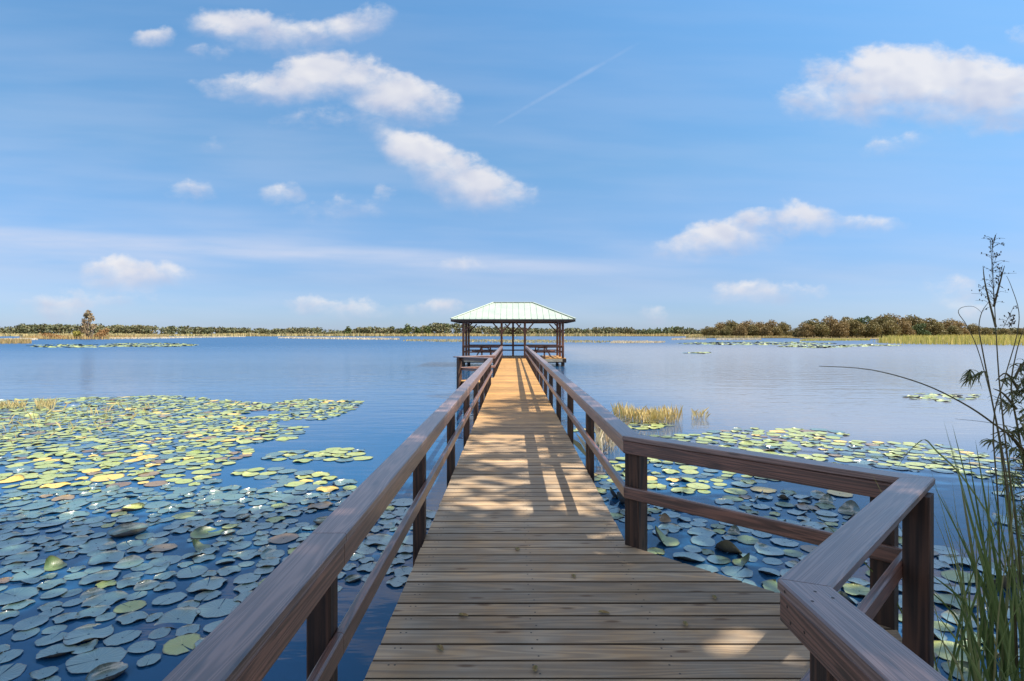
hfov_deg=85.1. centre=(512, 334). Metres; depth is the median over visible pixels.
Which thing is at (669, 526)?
lily pad
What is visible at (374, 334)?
reed bed
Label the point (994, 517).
lily pad
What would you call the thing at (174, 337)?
reed bed
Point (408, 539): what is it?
lily pad
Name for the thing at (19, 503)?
lily pad
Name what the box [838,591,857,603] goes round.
lily pad
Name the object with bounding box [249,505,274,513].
lily pad
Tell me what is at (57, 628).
lily pad
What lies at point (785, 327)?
oak tree
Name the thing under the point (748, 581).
lily pad
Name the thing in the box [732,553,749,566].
lily pad
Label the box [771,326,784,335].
oak tree
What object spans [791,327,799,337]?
oak tree
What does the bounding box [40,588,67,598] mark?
lily pad
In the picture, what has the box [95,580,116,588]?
lily pad
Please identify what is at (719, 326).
oak tree
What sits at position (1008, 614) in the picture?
lily pad
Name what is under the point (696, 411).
reed clump
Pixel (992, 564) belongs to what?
lily pad
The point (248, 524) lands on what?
lily pad
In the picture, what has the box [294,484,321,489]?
lily pad
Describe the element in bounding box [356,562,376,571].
lily pad
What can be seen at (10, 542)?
lily pad
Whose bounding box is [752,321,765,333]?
oak tree
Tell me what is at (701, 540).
lily pad
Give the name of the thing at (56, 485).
lily pad
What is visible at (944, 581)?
lily pad
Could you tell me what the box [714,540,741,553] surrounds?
lily pad
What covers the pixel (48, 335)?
bush
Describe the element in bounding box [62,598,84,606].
lily pad
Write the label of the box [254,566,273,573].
lily pad
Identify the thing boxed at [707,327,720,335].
oak tree
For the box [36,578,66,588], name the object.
lily pad
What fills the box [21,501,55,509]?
lily pad
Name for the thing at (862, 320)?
oak tree
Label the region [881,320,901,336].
oak tree
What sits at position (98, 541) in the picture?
lily pad
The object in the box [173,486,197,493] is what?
lily pad
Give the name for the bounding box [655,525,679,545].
lily pad
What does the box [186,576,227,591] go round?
lily pad
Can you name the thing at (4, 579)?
lily pad
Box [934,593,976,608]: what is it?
lily pad
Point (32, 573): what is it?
lily pad
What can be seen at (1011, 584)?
sedge clump
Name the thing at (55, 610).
lily pad
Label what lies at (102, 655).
lily pad
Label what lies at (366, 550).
lily pad
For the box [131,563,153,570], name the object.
lily pad
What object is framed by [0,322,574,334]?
wood
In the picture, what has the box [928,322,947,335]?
oak tree
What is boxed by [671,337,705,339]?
reed bed
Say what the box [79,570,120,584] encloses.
lily pad
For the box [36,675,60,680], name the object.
lily pad
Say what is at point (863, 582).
lily pad
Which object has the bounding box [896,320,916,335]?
oak tree
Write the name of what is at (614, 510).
lily pad
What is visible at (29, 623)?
lily pad
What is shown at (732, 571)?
lily pad
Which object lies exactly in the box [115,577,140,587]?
lily pad
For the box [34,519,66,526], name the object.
lily pad
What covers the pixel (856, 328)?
oak tree
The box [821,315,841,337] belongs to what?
oak tree
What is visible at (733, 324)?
oak tree
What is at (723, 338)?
reed bed
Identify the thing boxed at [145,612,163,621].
lily pad
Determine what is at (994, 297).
tall weed
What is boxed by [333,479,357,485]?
lily pad
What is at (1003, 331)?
oak tree
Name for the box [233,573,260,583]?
lily pad
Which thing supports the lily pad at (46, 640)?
on the water
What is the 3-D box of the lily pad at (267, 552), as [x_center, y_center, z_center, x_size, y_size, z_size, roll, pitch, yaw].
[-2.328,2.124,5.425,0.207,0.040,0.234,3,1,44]
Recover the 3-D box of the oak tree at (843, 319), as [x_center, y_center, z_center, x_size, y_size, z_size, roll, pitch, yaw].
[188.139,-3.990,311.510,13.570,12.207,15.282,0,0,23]
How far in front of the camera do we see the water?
14.79 m
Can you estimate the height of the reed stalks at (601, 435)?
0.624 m
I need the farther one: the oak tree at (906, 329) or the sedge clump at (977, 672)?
the oak tree at (906, 329)
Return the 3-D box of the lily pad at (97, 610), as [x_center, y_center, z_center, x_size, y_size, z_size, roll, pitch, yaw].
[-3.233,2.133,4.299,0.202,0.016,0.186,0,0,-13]
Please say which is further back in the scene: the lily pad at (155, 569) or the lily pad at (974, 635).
the lily pad at (155, 569)
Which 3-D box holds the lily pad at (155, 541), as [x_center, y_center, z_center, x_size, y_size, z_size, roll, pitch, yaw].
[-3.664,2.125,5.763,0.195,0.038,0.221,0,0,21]
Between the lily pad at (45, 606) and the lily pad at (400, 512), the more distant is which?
the lily pad at (400, 512)
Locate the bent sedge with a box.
[898,439,1019,676]
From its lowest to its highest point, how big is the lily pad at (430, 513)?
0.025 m
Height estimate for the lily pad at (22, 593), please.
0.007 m
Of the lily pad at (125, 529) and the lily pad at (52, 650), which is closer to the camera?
the lily pad at (52, 650)
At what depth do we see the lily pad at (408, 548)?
5.55 m
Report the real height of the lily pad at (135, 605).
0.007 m
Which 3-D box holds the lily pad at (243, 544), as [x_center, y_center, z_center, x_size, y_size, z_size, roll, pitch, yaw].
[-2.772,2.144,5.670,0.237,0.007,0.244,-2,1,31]
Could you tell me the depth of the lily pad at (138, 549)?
5.58 m
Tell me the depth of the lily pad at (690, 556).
5.38 m
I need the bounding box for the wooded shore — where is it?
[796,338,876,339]
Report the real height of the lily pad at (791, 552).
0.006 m
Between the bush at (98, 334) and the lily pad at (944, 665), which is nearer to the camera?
the lily pad at (944, 665)
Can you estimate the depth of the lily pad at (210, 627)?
4.09 m
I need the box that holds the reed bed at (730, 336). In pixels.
[686,335,880,337]
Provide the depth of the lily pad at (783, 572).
5.03 m
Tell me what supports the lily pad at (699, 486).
on the water
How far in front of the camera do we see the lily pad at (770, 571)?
5.05 m
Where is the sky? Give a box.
[0,0,1023,333]
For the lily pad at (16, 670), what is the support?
on the water
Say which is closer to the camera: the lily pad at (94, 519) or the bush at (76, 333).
the lily pad at (94, 519)
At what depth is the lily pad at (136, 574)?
4.95 m
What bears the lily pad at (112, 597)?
on the water
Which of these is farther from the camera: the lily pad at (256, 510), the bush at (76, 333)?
the bush at (76, 333)
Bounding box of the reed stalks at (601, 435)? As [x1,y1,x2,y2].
[574,410,631,455]
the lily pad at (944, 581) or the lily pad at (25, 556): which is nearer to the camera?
the lily pad at (944, 581)
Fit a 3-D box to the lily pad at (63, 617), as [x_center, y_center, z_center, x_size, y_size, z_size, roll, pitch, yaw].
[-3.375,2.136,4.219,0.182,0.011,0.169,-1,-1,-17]
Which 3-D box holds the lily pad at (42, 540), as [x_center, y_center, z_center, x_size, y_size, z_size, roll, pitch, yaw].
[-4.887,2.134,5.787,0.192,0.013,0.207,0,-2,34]
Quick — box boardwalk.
[162,346,948,680]
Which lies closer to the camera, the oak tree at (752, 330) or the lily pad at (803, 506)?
the lily pad at (803, 506)
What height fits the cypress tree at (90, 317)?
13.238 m
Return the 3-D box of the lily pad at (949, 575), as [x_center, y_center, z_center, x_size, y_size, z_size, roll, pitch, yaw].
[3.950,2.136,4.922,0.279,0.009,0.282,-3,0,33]
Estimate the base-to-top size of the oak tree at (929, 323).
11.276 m
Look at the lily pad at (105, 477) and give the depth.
8.36 m
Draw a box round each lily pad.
[0,522,23,528]
[0,531,21,540]
[0,537,26,547]
[0,543,33,555]
[0,568,7,573]
[0,577,13,583]
[0,585,7,590]
[0,587,38,604]
[0,610,19,620]
[0,624,12,633]
[0,644,9,652]
[0,649,23,662]
[0,663,26,680]
[1,551,39,564]
[1,599,35,609]
[2,500,32,506]
[9,568,45,580]
[11,628,39,640]
[13,615,48,629]
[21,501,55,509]
[27,537,53,542]
[29,666,58,679]
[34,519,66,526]
[34,632,67,645]
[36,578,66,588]
[36,643,76,658]
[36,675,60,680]
[37,601,62,610]
[38,607,63,616]
[39,482,70,487]
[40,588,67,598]
[41,624,67,633]
[43,507,68,513]
[44,555,66,570]
[52,612,79,623]
[54,535,92,545]
[56,511,89,519]
[56,551,78,559]
[59,500,88,508]
[62,525,91,532]
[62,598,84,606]
[63,572,87,579]
[63,623,113,644]
[65,647,127,672]
[71,639,98,653]
[74,605,110,618]
[79,538,113,547]
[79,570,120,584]
[80,587,105,598]
[81,590,128,607]
[83,516,105,523]
[85,662,127,680]
[88,550,124,564]
[90,473,124,481]
[93,491,117,496]
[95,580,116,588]
[95,612,115,620]
[103,630,141,645]
[107,522,148,536]
[113,555,143,568]
[113,600,146,612]
[115,540,143,550]
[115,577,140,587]
[115,611,147,623]
[122,502,144,510]
[122,572,143,578]
[124,591,146,599]
[127,544,153,552]
[127,640,155,652]
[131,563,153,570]
[134,579,159,590]
[136,653,160,665]
[142,501,170,508]
[144,561,170,573]
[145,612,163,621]
[146,537,168,544]
[148,627,170,638]
[149,543,177,550]
[149,555,182,565]
[152,592,186,604]
[153,571,176,579]
[153,582,175,590]
[154,606,200,628]
[162,633,201,654]
[172,512,195,518]
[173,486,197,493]
[175,624,199,635]
[176,565,207,577]
[177,600,199,607]
[184,518,213,526]
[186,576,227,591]
[190,526,224,537]
[192,538,210,551]
[192,554,215,562]
[194,590,220,600]
[195,636,206,647]
[196,598,239,617]
[203,620,222,631]
[205,493,230,498]
[216,503,244,510]
[216,565,240,575]
[221,508,248,516]
[227,541,251,549]
[233,549,261,559]
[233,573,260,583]
[233,581,257,592]
[233,590,252,601]
[235,521,257,527]
[236,527,257,534]
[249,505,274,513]
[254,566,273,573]
[256,557,280,566]
[260,548,284,559]
[267,494,292,499]
[268,533,298,543]
[280,510,301,515]
[282,495,305,502]
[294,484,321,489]
[308,501,333,508]
[313,516,327,524]
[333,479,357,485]
[338,572,346,578]
[356,547,375,553]
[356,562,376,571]
[362,574,369,581]
[364,533,391,544]
[378,518,398,524]
[386,576,407,586]
[391,498,412,505]
[392,508,408,515]
[394,566,412,576]
[398,545,412,552]
[403,535,412,544]
[426,509,435,517]
[596,487,606,492]
[606,505,620,512]
[617,492,624,502]
[647,547,664,553]
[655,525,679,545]
[658,523,682,532]
[671,487,695,493]
[673,552,705,560]
[686,482,709,488]
[687,527,715,536]
[691,535,714,545]
[695,564,718,571]
[707,555,729,563]
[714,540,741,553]
[721,566,752,576]
[730,577,756,585]
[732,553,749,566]
[736,535,758,543]
[739,553,757,561]
[750,486,776,492]
[754,542,784,554]
[758,567,779,575]
[761,579,779,592]
[770,538,798,546]
[778,519,801,524]
[780,568,790,575]
[783,549,803,556]
[794,503,819,510]
[800,521,827,528]
[800,545,816,551]
[810,490,835,499]
[826,490,852,496]
[838,500,859,514]
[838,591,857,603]
[842,583,869,596]
[848,577,869,585]
[934,545,959,554]
[934,559,949,568]
[934,576,949,583]
[934,584,960,593]
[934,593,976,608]
[934,621,954,630]
[934,628,946,639]
[934,640,970,661]
[937,554,977,565]
[940,570,974,582]
[941,609,979,627]
[941,661,985,680]
[956,585,975,592]
[959,631,982,642]
[977,565,1005,574]
[978,560,1001,567]
[983,575,1016,588]
[985,607,1009,618]
[992,513,1022,525]
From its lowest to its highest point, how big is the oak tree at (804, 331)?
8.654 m
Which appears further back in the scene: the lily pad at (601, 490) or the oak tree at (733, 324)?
the oak tree at (733, 324)
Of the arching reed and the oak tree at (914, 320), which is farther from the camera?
the oak tree at (914, 320)
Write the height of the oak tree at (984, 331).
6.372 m
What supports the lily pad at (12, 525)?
on the water
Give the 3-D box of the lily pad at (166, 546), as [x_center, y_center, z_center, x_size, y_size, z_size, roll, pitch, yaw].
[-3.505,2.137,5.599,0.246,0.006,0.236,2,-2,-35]
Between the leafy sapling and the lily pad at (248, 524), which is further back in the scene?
the lily pad at (248, 524)
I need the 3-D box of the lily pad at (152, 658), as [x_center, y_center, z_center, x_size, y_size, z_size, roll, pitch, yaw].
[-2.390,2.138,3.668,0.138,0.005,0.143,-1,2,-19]
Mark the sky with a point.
(335, 165)
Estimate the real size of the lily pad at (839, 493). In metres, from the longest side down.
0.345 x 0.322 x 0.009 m
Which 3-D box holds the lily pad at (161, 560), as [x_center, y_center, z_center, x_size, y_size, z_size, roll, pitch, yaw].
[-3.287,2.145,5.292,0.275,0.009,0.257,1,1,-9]
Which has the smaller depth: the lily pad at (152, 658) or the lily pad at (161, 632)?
the lily pad at (152, 658)
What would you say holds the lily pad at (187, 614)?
on the water
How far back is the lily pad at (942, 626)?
4.09 m
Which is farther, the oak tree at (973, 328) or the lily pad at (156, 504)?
the oak tree at (973, 328)
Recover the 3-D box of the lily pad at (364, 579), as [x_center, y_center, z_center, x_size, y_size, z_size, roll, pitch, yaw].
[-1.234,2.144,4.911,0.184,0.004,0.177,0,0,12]
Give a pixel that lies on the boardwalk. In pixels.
(520, 474)
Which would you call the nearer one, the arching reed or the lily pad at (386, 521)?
the arching reed
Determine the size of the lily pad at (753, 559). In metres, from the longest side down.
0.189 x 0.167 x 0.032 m
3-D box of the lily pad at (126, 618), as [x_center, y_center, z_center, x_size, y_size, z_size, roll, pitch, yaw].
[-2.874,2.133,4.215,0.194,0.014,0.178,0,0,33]
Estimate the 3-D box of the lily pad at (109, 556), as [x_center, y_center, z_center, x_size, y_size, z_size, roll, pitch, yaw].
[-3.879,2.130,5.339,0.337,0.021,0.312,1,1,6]
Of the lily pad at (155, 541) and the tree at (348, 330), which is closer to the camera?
the lily pad at (155, 541)
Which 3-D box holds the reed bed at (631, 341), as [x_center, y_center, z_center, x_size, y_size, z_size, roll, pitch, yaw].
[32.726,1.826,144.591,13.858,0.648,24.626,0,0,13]
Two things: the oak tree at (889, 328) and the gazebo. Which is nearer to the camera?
the gazebo
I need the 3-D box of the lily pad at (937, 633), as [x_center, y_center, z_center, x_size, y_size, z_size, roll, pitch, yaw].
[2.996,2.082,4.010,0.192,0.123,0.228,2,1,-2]
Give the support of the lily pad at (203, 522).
on the water
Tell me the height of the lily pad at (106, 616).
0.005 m
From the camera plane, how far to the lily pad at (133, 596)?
4.58 m
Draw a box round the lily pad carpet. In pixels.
[0,341,1023,597]
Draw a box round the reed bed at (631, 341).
[610,340,664,342]
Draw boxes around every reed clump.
[0,399,27,408]
[34,397,58,408]
[611,402,682,424]
[690,407,709,419]
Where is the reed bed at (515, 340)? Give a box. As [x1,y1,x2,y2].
[403,339,609,342]
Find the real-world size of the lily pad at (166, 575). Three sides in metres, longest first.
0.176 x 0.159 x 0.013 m
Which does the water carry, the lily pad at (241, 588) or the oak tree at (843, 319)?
the lily pad at (241, 588)
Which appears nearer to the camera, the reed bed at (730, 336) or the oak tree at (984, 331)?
the reed bed at (730, 336)
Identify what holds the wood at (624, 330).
on the far shore
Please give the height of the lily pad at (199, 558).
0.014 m
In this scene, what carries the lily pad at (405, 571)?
on the water
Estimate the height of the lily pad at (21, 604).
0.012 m
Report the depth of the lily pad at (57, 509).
6.79 m
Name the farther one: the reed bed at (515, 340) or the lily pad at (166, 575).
the reed bed at (515, 340)
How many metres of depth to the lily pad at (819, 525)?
6.30 m
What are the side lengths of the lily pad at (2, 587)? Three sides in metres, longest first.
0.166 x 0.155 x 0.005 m
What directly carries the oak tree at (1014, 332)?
on the wooded shore
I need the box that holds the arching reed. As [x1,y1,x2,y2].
[822,366,1023,450]
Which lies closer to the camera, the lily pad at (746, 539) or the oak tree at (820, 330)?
the lily pad at (746, 539)
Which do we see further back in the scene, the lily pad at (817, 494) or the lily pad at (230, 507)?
the lily pad at (817, 494)
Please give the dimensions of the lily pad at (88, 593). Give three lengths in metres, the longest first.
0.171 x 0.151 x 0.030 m
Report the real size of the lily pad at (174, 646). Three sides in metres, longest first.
0.255 x 0.248 x 0.008 m
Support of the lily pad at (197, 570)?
on the water
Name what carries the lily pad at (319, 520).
on the water
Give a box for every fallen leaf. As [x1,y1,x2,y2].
[437,645,443,650]
[532,665,537,671]
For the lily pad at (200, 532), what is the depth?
6.02 m
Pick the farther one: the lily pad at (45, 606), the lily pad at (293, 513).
the lily pad at (293, 513)
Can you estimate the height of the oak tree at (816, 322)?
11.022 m
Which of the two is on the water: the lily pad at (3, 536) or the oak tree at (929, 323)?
the lily pad at (3, 536)
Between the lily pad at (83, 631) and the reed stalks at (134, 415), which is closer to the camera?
the lily pad at (83, 631)
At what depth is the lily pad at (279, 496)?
7.37 m
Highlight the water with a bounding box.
[0,336,1023,680]
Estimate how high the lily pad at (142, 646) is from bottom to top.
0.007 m
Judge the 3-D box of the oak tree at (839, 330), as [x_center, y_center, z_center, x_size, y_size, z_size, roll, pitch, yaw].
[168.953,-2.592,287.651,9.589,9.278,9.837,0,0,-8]
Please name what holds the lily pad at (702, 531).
on the water
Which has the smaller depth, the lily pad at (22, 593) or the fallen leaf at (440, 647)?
the fallen leaf at (440, 647)
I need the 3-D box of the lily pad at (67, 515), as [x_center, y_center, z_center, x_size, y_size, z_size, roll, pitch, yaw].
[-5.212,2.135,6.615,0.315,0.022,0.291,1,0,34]
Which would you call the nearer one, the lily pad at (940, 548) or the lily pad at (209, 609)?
the lily pad at (209, 609)
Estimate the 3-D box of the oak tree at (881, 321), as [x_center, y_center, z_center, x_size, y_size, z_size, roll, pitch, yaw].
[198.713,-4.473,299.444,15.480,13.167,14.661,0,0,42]
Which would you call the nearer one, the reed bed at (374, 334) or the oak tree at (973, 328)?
the oak tree at (973, 328)
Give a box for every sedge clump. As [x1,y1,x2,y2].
[799,456,1023,680]
[934,423,1023,680]
[943,409,1023,680]
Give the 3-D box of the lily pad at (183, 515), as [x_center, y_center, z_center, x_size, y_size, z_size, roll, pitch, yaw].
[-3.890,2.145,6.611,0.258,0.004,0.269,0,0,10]
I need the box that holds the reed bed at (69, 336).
[19,334,168,339]
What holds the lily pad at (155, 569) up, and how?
on the water
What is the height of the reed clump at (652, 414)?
0.517 m
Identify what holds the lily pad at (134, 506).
on the water
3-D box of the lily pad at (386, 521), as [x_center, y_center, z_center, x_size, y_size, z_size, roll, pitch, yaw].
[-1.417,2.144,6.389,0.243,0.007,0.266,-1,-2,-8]
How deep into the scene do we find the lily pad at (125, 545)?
5.70 m
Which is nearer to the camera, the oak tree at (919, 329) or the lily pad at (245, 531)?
the lily pad at (245, 531)
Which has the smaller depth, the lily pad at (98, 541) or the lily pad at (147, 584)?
the lily pad at (147, 584)
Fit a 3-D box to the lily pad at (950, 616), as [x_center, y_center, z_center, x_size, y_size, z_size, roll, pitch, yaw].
[3.359,2.121,4.178,0.205,0.040,0.232,-2,2,-22]
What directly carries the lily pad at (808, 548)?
on the water
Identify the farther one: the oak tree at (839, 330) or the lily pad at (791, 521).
the oak tree at (839, 330)
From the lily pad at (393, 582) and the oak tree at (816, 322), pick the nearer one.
the lily pad at (393, 582)
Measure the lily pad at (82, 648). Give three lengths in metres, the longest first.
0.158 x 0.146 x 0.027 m
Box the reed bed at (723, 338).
[716,337,761,339]
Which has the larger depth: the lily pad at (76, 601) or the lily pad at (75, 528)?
the lily pad at (75, 528)
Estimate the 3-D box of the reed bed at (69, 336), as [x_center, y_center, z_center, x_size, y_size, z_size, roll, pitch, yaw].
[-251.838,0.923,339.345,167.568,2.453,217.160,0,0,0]
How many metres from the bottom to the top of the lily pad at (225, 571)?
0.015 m
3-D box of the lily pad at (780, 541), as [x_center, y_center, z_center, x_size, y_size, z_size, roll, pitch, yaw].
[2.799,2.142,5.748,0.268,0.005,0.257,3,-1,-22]
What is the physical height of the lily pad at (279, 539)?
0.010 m
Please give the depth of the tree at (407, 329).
653.60 m
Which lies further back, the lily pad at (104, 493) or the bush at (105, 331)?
the bush at (105, 331)
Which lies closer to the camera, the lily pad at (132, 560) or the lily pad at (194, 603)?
the lily pad at (194, 603)
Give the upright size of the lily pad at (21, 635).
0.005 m
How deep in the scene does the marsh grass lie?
124.41 m
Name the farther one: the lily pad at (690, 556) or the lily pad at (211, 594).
the lily pad at (690, 556)
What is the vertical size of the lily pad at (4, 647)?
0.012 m
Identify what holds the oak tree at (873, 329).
on the wooded shore
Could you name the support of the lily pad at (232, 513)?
on the water
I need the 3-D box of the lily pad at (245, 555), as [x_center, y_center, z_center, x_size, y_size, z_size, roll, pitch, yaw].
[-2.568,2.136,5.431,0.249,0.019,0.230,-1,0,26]
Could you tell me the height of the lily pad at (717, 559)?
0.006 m
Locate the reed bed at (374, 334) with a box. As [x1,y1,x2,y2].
[0,332,702,335]
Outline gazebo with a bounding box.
[450,302,575,365]
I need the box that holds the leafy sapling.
[979,328,1023,588]
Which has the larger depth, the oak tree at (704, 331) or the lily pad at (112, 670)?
the oak tree at (704, 331)
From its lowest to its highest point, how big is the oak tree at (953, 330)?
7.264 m
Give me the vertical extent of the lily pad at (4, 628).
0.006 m
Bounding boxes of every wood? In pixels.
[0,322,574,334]
[567,326,1019,335]
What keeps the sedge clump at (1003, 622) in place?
in the water
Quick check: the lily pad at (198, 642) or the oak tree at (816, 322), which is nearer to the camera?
the lily pad at (198, 642)
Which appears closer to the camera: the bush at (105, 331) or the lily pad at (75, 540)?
the lily pad at (75, 540)
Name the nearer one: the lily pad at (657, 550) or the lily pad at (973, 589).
the lily pad at (973, 589)
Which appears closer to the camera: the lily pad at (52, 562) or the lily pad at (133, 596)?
the lily pad at (133, 596)
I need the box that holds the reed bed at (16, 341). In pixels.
[0,338,31,343]
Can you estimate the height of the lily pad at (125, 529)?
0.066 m
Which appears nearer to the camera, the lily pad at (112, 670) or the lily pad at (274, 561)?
the lily pad at (112, 670)
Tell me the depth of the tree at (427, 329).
653.38 m
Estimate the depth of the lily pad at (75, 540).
5.79 m
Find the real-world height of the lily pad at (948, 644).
0.005 m
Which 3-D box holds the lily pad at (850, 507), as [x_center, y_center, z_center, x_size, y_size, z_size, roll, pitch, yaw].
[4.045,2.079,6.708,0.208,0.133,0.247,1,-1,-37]
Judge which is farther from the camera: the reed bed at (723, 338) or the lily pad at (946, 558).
the reed bed at (723, 338)
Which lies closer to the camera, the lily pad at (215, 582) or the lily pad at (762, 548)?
the lily pad at (215, 582)
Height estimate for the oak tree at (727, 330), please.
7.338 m
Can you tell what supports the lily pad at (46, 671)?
on the water
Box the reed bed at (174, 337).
[109,336,245,338]
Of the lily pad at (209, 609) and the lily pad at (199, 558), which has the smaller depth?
the lily pad at (209, 609)
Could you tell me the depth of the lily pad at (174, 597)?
4.53 m
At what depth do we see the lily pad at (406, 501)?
7.11 m
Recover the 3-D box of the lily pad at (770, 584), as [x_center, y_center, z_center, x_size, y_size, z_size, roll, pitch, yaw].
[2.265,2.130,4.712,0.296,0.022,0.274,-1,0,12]
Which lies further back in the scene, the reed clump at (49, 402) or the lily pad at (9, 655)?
the reed clump at (49, 402)
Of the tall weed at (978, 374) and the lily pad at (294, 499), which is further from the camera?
the lily pad at (294, 499)
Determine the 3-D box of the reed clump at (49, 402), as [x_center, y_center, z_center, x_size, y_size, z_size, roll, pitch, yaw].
[-13.894,1.971,16.641,0.586,0.358,1.717,0,0,-40]
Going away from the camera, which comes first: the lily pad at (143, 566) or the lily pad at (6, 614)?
the lily pad at (6, 614)
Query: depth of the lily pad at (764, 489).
7.71 m
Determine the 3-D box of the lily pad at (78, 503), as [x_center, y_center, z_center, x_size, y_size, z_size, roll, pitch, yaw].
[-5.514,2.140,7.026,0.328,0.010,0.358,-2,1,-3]
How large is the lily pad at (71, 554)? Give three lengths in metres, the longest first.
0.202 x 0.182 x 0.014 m
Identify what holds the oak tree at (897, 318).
on the wooded shore
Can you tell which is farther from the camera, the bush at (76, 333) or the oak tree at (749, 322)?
the oak tree at (749, 322)
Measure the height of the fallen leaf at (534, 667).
0.011 m
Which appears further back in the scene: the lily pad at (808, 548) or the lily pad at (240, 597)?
the lily pad at (808, 548)
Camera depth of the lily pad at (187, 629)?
4.06 m
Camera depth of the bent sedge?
3.45 m
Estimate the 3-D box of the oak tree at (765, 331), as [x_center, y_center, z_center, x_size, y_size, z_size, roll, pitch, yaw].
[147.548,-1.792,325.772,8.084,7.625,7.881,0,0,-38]
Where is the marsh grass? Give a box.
[873,333,1023,345]
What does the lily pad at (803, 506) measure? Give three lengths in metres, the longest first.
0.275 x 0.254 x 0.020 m
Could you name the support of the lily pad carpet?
on the water
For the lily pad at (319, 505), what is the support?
on the water
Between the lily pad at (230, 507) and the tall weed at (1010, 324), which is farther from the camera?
the lily pad at (230, 507)
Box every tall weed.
[959,303,1018,672]
[971,235,1020,597]
[992,277,1023,677]
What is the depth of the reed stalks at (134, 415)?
13.57 m
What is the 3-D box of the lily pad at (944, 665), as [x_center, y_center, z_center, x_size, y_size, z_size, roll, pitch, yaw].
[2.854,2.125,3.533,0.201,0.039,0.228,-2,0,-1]
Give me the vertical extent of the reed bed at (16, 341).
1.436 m
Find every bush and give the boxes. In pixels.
[41,333,63,337]
[72,330,82,337]
[94,332,106,337]
[98,327,109,334]
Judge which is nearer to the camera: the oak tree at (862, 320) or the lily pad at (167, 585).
the lily pad at (167, 585)
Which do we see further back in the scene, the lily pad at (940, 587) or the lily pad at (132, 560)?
the lily pad at (132, 560)
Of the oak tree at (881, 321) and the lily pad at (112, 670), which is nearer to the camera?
the lily pad at (112, 670)
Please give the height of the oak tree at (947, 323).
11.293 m
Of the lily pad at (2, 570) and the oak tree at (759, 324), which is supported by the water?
the lily pad at (2, 570)
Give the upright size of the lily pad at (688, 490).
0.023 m
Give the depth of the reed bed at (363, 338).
265.09 m
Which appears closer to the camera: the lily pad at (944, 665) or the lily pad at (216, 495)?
the lily pad at (944, 665)
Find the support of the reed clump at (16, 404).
in the water
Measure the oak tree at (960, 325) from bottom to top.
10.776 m
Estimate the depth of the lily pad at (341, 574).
4.98 m
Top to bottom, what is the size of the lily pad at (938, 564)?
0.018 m
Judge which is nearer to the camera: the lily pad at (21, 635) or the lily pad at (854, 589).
the lily pad at (21, 635)
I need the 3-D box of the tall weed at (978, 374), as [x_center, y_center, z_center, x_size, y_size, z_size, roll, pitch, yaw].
[2.807,0.975,3.250,0.386,2.338,0.113,0,0,0]
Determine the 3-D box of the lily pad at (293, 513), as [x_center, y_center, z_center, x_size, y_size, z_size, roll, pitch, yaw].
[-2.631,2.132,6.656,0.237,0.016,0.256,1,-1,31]
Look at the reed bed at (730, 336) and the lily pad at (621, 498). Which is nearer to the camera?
the lily pad at (621, 498)
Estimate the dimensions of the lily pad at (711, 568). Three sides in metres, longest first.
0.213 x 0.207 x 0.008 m
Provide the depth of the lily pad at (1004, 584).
4.66 m
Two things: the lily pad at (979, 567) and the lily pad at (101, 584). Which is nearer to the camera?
the lily pad at (101, 584)
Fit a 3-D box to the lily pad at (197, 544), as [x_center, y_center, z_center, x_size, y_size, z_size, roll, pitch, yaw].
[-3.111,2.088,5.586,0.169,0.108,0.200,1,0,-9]
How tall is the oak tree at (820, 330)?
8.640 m
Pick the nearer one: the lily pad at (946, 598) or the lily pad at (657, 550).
the lily pad at (946, 598)
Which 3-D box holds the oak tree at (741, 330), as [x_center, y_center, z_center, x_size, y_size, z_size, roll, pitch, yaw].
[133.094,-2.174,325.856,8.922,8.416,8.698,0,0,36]
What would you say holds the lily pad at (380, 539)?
on the water
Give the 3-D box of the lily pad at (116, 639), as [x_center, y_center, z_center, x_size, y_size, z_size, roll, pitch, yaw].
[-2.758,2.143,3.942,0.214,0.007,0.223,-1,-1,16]
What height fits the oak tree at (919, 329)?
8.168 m
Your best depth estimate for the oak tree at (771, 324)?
339.25 m
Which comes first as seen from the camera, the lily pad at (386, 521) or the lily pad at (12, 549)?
the lily pad at (12, 549)
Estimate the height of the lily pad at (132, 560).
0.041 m
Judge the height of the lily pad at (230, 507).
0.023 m
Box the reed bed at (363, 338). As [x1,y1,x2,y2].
[278,336,399,339]
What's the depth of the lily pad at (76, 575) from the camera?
4.96 m
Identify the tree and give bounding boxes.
[78,310,95,338]
[345,326,351,333]
[402,323,411,334]
[423,326,430,333]
[700,326,711,335]
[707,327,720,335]
[710,322,724,335]
[720,325,733,335]
[724,320,740,335]
[732,324,748,335]
[739,319,754,336]
[747,324,760,335]
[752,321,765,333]
[759,325,773,335]
[763,319,777,335]
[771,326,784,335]
[776,321,791,335]
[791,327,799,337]
[796,322,815,337]
[801,318,825,337]
[811,322,829,337]
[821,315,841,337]
[830,320,849,337]
[839,316,859,337]
[845,319,866,337]
[855,316,871,337]
[860,322,883,337]
[866,314,896,337]
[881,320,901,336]
[887,313,911,336]
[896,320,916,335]
[901,314,925,328]
[910,323,931,336]
[919,318,944,332]
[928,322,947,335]
[939,318,958,335]
[947,325,962,335]
[950,320,969,334]
[965,323,982,335]
[981,327,993,335]
[997,328,1010,335]
[1012,328,1023,334]

